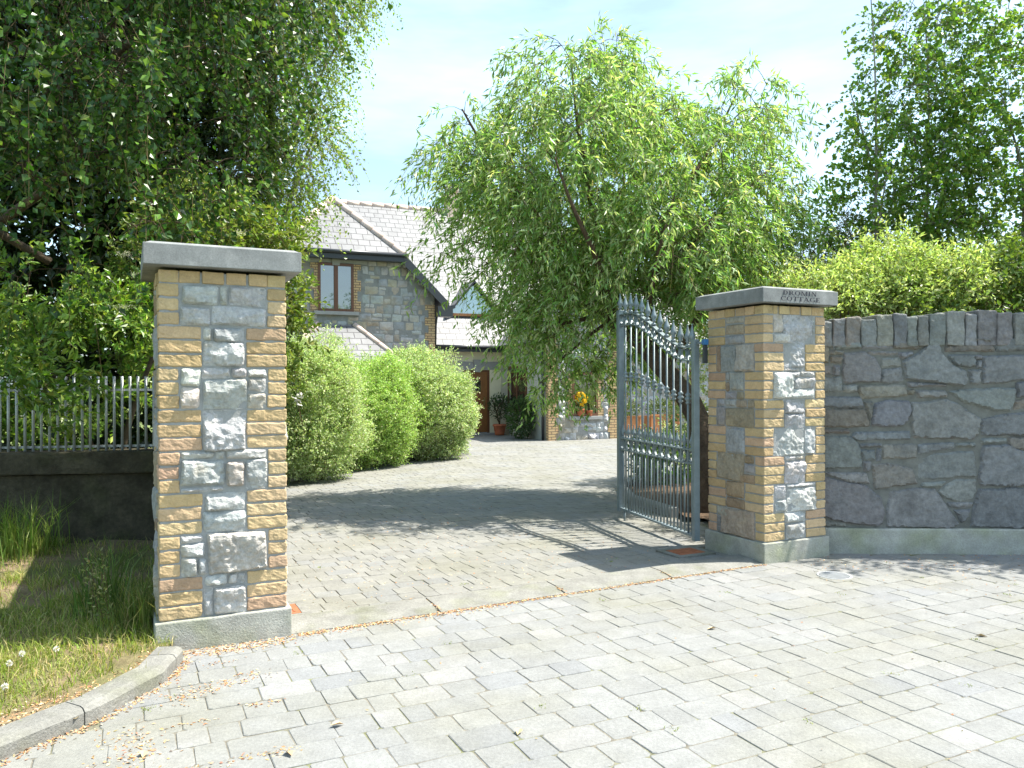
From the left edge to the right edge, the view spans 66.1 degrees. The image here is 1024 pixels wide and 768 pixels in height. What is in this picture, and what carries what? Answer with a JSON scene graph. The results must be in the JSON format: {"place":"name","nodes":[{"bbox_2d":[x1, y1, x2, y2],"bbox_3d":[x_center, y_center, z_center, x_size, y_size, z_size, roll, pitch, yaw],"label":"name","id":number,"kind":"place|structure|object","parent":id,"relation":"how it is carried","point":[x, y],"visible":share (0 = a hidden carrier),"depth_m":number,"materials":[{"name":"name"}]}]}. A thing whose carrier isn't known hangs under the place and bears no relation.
{"place":"outdoors","nodes":[
{"label":"outdoors","id":0,"kind":"place"},
{"bbox_2d":[2,387,151,449],"bbox_3d":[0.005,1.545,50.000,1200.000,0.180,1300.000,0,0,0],"label":"ground","id":1,"kind":"structure","parent":0,"point":[141,425],"depth_m":30.50,"materials":[{"name":"green plant"}]},
{"bbox_2d":[0,448,154,542],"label":"wall","id":2,"kind":"structure","parent":1,"relation":"on","point":[109,491],"depth_m":6.82,"materials":[{"name":"concrete"}]},
{"bbox_2d":[0,376,154,451],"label":"steel railing","id":3,"kind":"object","parent":2,"relation":"on","point":[82,446],"visible":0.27,"depth_m":6.95,"materials":[{"name":"grey metal"}]},
{"bbox_2d":[0,191,245,450],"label":"elder bush","id":4,"kind":"object","parent":1,"relation":"on","point":[27,371],"visible":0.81,"depth_m":7.77,"materials":[{"name":"green plant"}]},
{"bbox_2d":[0,0,302,450],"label":"evergreen hedge","id":5,"kind":"object","parent":1,"relation":"on","point":[38,280],"visible":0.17,"depth_m":10.03,"materials":[{"name":"green plant"}]},
{"bbox_2d":[0,0,391,384],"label":"birch tree","id":6,"kind":"object","parent":1,"relation":"on","point":[151,67],"visible":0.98,"depth_m":5.95,"materials":[{"name":"green plant"}]},
{"bbox_2d":[94,166,332,418],"bbox_3d":[-3.679,-0.525,9.354,3.004,4.117,1.972,0,0,0],"label":"elder tree","id":7,"kind":"object","parent":1,"relation":"on","point":[265,230],"visible":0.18,"depth_m":9.35,"materials":[{"name":"green plant"}]},
{"bbox_2d":[158,0,403,289],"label":"birch tree","id":8,"kind":"object","parent":1,"relation":"on","point":[298,162],"visible":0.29,"depth_m":11.75,"materials":[{"name":"green plant"}]},
{"bbox_2d":[285,324,382,484],"bbox_3d":[-3.447,0.317,12.647,2.691,2.727,2.314,0,0,14],"label":"variegated shrub","id":9,"kind":"object","parent":1,"relation":"on","point":[315,450],"visible":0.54,"depth_m":12.14,"materials":[{"name":"green plant"}]},
{"bbox_2d":[293,393,304,432],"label":"white flower","id":10,"kind":"object","parent":9,"relation":"attached to","point":[296,400],"visible":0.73,"depth_m":11.46,"materials":[{"name":"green plant"}]},
{"bbox_2d":[320,346,440,470],"bbox_3d":[-2.571,0.518,14.676,2.040,2.495,3.568,0,0,33],"label":"variegated shrub","id":11,"kind":"object","parent":1,"relation":"on","point":[393,413],"visible":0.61,"depth_m":14.26,"materials":[{"name":"green plant"}]},
{"bbox_2d":[379,339,483,461],"bbox_3d":[-1.896,0.413,16.223,2.628,2.767,2.407,0,0,0],"label":"variegated shrub","id":12,"kind":"object","parent":1,"relation":"on","point":[450,433],"visible":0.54,"depth_m":15.87,"materials":[{"name":"green plant"}]},
{"bbox_2d":[285,185,708,440],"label":"stone cottage","id":13,"kind":"structure","parent":1,"relation":"on","point":[366,292],"depth_m":23.01,"materials":[{"name":"stone"}]},
{"bbox_2d":[314,262,358,315],"bbox_3d":[-4.984,-2.690,22.324,1.260,1.465,0.180,0,0,-23],"label":"window","id":14,"kind":"structure","parent":13,"relation":"in","point":[336,282],"depth_m":22.29,"materials":[{"name":"clear glass"}]},
{"bbox_2d":[463,370,489,432],"bbox_3d":[-1.155,0.569,25.001,0.940,2.030,0.139,0,0,-23],"label":"front door","id":15,"kind":"structure","parent":13,"relation":"in","point":[483,385],"depth_m":25.10,"materials":[{"name":"brown wood"}]},
{"bbox_2d":[504,366,528,416],"bbox_3d":[0.117,0.210,24.034,0.702,1.520,1.590,0,0,-2],"label":"window","id":16,"kind":"structure","parent":13,"relation":"in","point":[520,389],"depth_m":24.06,"materials":[{"name":"clear glass"}]},
{"bbox_2d":[575,392,587,415],"bbox_3d":[1.959,0.561,22.398,0.438,0.703,0.406,0,0,0],"label":"flower pot","id":17,"kind":"object","parent":13,"relation":"on","point":[579,413],"visible":0.74,"depth_m":22.31,"materials":[{"name":"ceramic"}]},
{"bbox_2d":[568,372,602,419],"bbox_3d":[2.081,0.340,22.494,1.060,1.355,0.180,0,0,-23],"label":"window","id":18,"kind":"structure","parent":13,"relation":"in","point":[594,416],"depth_m":22.48,"materials":[{"name":"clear glass"}]},
{"bbox_2d":[585,396,595,415],"bbox_3d":[2.223,0.613,22.512,0.372,0.599,0.386,0,0,0],"label":"flower pot","id":19,"kind":"object","parent":13,"relation":"on","point":[589,411],"visible":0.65,"depth_m":22.46,"materials":[{"name":"ceramic"}]},
{"bbox_2d":[675,368,690,417],"bbox_3d":[6.094,0.324,28.011,0.800,1.750,0.052,0,0,-23],"label":"window","id":20,"kind":"structure","parent":13,"relation":"in","point":[685,375],"depth_m":28.04,"materials":[{"name":"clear glass"}]},
{"bbox_2d":[384,10,840,512],"bbox_3d":[1.186,-1.560,9.838,5.540,6.104,4.451,0,0,0],"label":"willow tree","id":21,"kind":"object","parent":1,"relation":"on","point":[595,273],"visible":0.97,"depth_m":9.18,"materials":[{"name":"green plant"}]},
{"bbox_2d":[629,473,709,520],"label":"planting bed soil","id":22,"kind":"structure","parent":1,"relation":"on","point":[705,516],"depth_m":10.04,"materials":[{"name":"brown soil"}]},
{"bbox_2d":[627,419,691,485],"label":"bed plant","id":23,"kind":"object","parent":22,"relation":"on","point":[677,454],"visible":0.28,"depth_m":10.99,"materials":[{"name":"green plant"}]},
{"bbox_2d":[640,361,708,474],"bbox_3d":[2.794,0.555,12.334,1.892,1.933,1.311,0,0,23],"label":"bed plant","id":24,"kind":"object","parent":22,"relation":"on","point":[703,389],"visible":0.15,"depth_m":12.37,"materials":[{"name":"green plant"}]},
{"bbox_2d":[683,250,799,378],"bbox_3d":[3.666,-0.356,12.056,2.503,3.728,1.889,0,0,0],"label":"garden tree","id":25,"kind":"object","parent":22,"relation":"on","point":[697,336],"visible":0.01,"depth_m":12.00,"materials":[{"name":"green plant"}]},
{"bbox_2d":[756,213,1022,319],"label":"golden shrub","id":26,"kind":"object","parent":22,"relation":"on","point":[883,279],"visible":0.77,"depth_m":7.53,"materials":[{"name":"green plant"}]},
{"bbox_2d":[798,0,1007,268],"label":"young birch","id":27,"kind":"object","parent":22,"relation":"on","point":[927,171],"visible":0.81,"depth_m":9.42,"materials":[{"name":"green plant"}]},
{"bbox_2d":[846,212,1023,316],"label":"green shrub","id":28,"kind":"object","parent":22,"relation":"on","point":[1012,257],"visible":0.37,"depth_m":7.53,"materials":[{"name":"green plant"}]},
{"bbox_2d":[864,0,1023,265],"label":"young birch","id":29,"kind":"object","parent":22,"relation":"on","point":[956,122],"visible":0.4,"depth_m":9.55,"materials":[{"name":"green plant"}]},
{"bbox_2d":[910,0,1023,265],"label":"young birch","id":30,"kind":"object","parent":22,"relation":"on","point":[1000,111],"visible":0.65,"depth_m":9.35,"materials":[{"name":"green plant"}]},
{"bbox_2d":[0,533,177,726],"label":"verge","id":31,"kind":"structure","parent":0,"point":[125,662],"depth_m":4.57,"materials":[{"name":"green plant"}]},
{"bbox_2d":[1,683,8,700],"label":"white clover","id":32,"kind":"object","parent":31,"relation":"on","point":[4,685],"visible":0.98,"depth_m":3.40,"materials":[{"name":"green plant"}]},
{"bbox_2d":[6,659,12,675],"bbox_3d":[-2.352,1.339,3.683,0.032,0.099,0.033,0,0,-27],"label":"white clover","id":33,"kind":"object","parent":31,"relation":"on","point":[8,665],"visible":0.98,"depth_m":3.68,"materials":[{"name":"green plant"}]},
{"bbox_2d":[19,650,25,663],"bbox_3d":[-2.374,1.339,3.811,0.034,0.099,0.033,0,0,0],"label":"white clover","id":34,"kind":"object","parent":31,"relation":"on","point":[23,652],"visible":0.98,"depth_m":3.81,"materials":[{"name":"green plant"}]},
{"bbox_2d":[0,488,75,568],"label":"grass clump","id":35,"kind":"object","parent":31,"relation":"on","point":[6,537],"visible":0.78,"depth_m":6.18,"materials":[{"name":"green plant"}]},
{"bbox_2d":[53,646,59,660],"bbox_3d":[-2.244,1.339,3.877,0.032,0.098,0.032,0,0,0],"label":"white clover","id":36,"kind":"object","parent":31,"relation":"on","point":[55,649],"visible":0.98,"depth_m":3.88,"materials":[{"name":"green plant"}]},
{"bbox_2d":[20,530,153,620],"bbox_3d":[-2.530,1.126,4.793,0.960,0.505,0.782,0,0,20],"label":"grass clump","id":37,"kind":"object","parent":31,"relation":"on","point":[114,587],"visible":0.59,"depth_m":4.72,"materials":[{"name":"green plant"}]},
{"bbox_2d":[81,547,152,623],"bbox_3d":[-2.302,1.152,4.452,0.469,0.455,0.269,0,0,13],"label":"leafy weed","id":38,"kind":"object","parent":31,"relation":"on","point":[100,601],"visible":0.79,"depth_m":4.44,"materials":[{"name":"green plant"}]},
{"bbox_2d":[86,573,156,640],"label":"grass clump","id":39,"kind":"object","parent":31,"relation":"on","point":[145,607],"visible":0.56,"depth_m":4.34,"materials":[{"name":"green plant"}]},
{"bbox_2d":[285,430,730,612],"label":"driveway","id":40,"kind":"structure","parent":0,"point":[555,490],"depth_m":8.00,"materials":[{"name":"grey stone"}]},
{"bbox_2d":[288,600,311,615],"bbox_3d":[-1.461,1.425,4.926,0.360,0.024,0.340,0,0,-26],"label":"access cover","id":41,"kind":"object","parent":40,"relation":"on","point":[299,607],"visible":0.28,"depth_m":4.97,"materials":[{"name":"concrete"}]},
{"bbox_2d":[287,449,468,482],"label":"curb","id":42,"kind":"structure","parent":40,"relation":"on","point":[293,480],"depth_m":14.61,"materials":[{"name":"concrete"}]},
{"bbox_2d":[486,392,510,434],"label":"potted shrub","id":43,"kind":"object","parent":40,"relation":"on","point":[499,428],"visible":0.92,"depth_m":24.44,"materials":[{"name":"green plant"}]},
{"bbox_2d":[504,395,535,438],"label":"climbing shrub","id":44,"kind":"object","parent":40,"relation":"on","point":[523,430],"visible":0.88,"depth_m":22.73,"materials":[{"name":"green plant"}]},
{"bbox_2d":[624,400,640,428],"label":"terracotta potted plant","id":45,"kind":"object","parent":40,"relation":"on","point":[634,417],"visible":0.18,"depth_m":24.53,"materials":[{"name":"orange ceramic"}]},
{"bbox_2d":[627,470,686,517],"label":"bed kerb","id":46,"kind":"structure","parent":40,"relation":"on","point":[652,502],"depth_m":9.05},
{"bbox_2d":[644,397,679,432],"bbox_3d":[4.945,0.995,25.782,1.227,1.175,0.726,0,0,-10],"label":"timber planter","id":47,"kind":"object","parent":40,"relation":"on","point":[657,415],"visible":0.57,"depth_m":25.64,"materials":[{"name":"brown wood"}]},
{"bbox_2d":[656,546,715,558],"bbox_3d":[1.462,1.415,6.625,0.380,0.024,0.320,0,0,-26],"label":"access cover","id":48,"kind":"object","parent":40,"relation":"on","point":[685,552],"visible":1,"depth_m":6.58,"materials":[{"name":"metal"}]},
{"bbox_2d":[0,553,1023,767],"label":"forecourt paving","id":49,"kind":"structure","parent":0,"point":[661,655],"depth_m":3.71,"materials":[{"name":"grey stone"}]},
{"bbox_2d":[0,646,182,760],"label":"verge kerb","id":50,"kind":"structure","parent":49,"relation":"on","point":[50,723],"depth_m":3.34,"materials":[{"name":"concrete"}]},
{"bbox_2d":[140,751,147,757],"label":"fallen leaf","id":51,"kind":"object","parent":49,"relation":"on","point":[143,753],"visible":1,"depth_m":3.01,"materials":[{"name":"beige plant"}]},
{"bbox_2d":[140,241,300,650],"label":"gate pillar","id":52,"kind":"structure","parent":49,"relation":"on","point":[219,498],"depth_m":4.30,"materials":[{"name":"stone"}]},
{"bbox_2d":[331,720,342,724],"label":"fallen leaf","id":53,"kind":"object","parent":49,"relation":"on","point":[336,722],"visible":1,"depth_m":3.27,"materials":[{"name":"beige plant"}]},
{"bbox_2d":[0,503,1021,767],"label":"leaf litter","id":54,"kind":"object","parent":49,"relation":"on","point":[182,697],"visible":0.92,"depth_m":3.95,"materials":[{"name":"brown plant"}]},
{"bbox_2d":[515,728,521,734],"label":"fallen leaf","id":55,"kind":"object","parent":49,"relation":"on","point":[518,730],"visible":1,"depth_m":3.20,"materials":[{"name":"beige plant"}]},
{"bbox_2d":[292,555,762,633],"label":"gateway kerb","id":56,"kind":"structure","parent":49,"relation":"on","point":[326,620],"depth_m":5.23,"materials":[{"name":"concrete"}]},
{"bbox_2d":[141,559,1014,733],"bbox_3d":[1.943,1.408,4.429,7.158,0.015,3.953,0,0,0],"label":"moss","id":57,"kind":"object","parent":49,"relation":"on","point":[144,709],"visible":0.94,"depth_m":3.76,"materials":[{"name":"green plant"}]},
{"bbox_2d":[696,286,837,563],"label":"gate pillar","id":58,"kind":"structure","parent":49,"relation":"on","point":[766,423],"depth_m":6.36,"materials":[{"name":"stone"}]},
{"bbox_2d":[616,293,708,540],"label":"entrance gate","id":59,"kind":"structure","parent":58,"relation":"attached to","point":[623,430],"depth_m":7.50,"materials":[{"name":"metal"}]},
{"bbox_2d":[816,571,852,579],"bbox_3d":[2.375,1.414,5.800,0.248,0.016,0.248,0,0,0],"label":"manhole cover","id":60,"kind":"object","parent":49,"relation":"on","point":[834,575],"visible":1,"depth_m":5.78,"materials":[{"name":"metal"}]},
{"bbox_2d":[823,310,1023,554],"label":"stone wall","id":61,"kind":"structure","parent":49,"relation":"on","point":[924,433],"depth_m":6.54,"materials":[{"name":"grey stone"}]},
{"bbox_2d":[0,0,1023,384],"label":"sky","id":62,"kind":"structure","parent":0,"point":[443,49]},
{"bbox_2d":[770,203,900,287],"bbox_3d":[4.041,-0.432,9.971,1.825,3.678,1.545,0,0,0],"label":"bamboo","id":63,"kind":"object","parent":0,"point":[846,241],"visible":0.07,"depth_m":9.81,"materials":[{"name":"green plant"}]}
]}

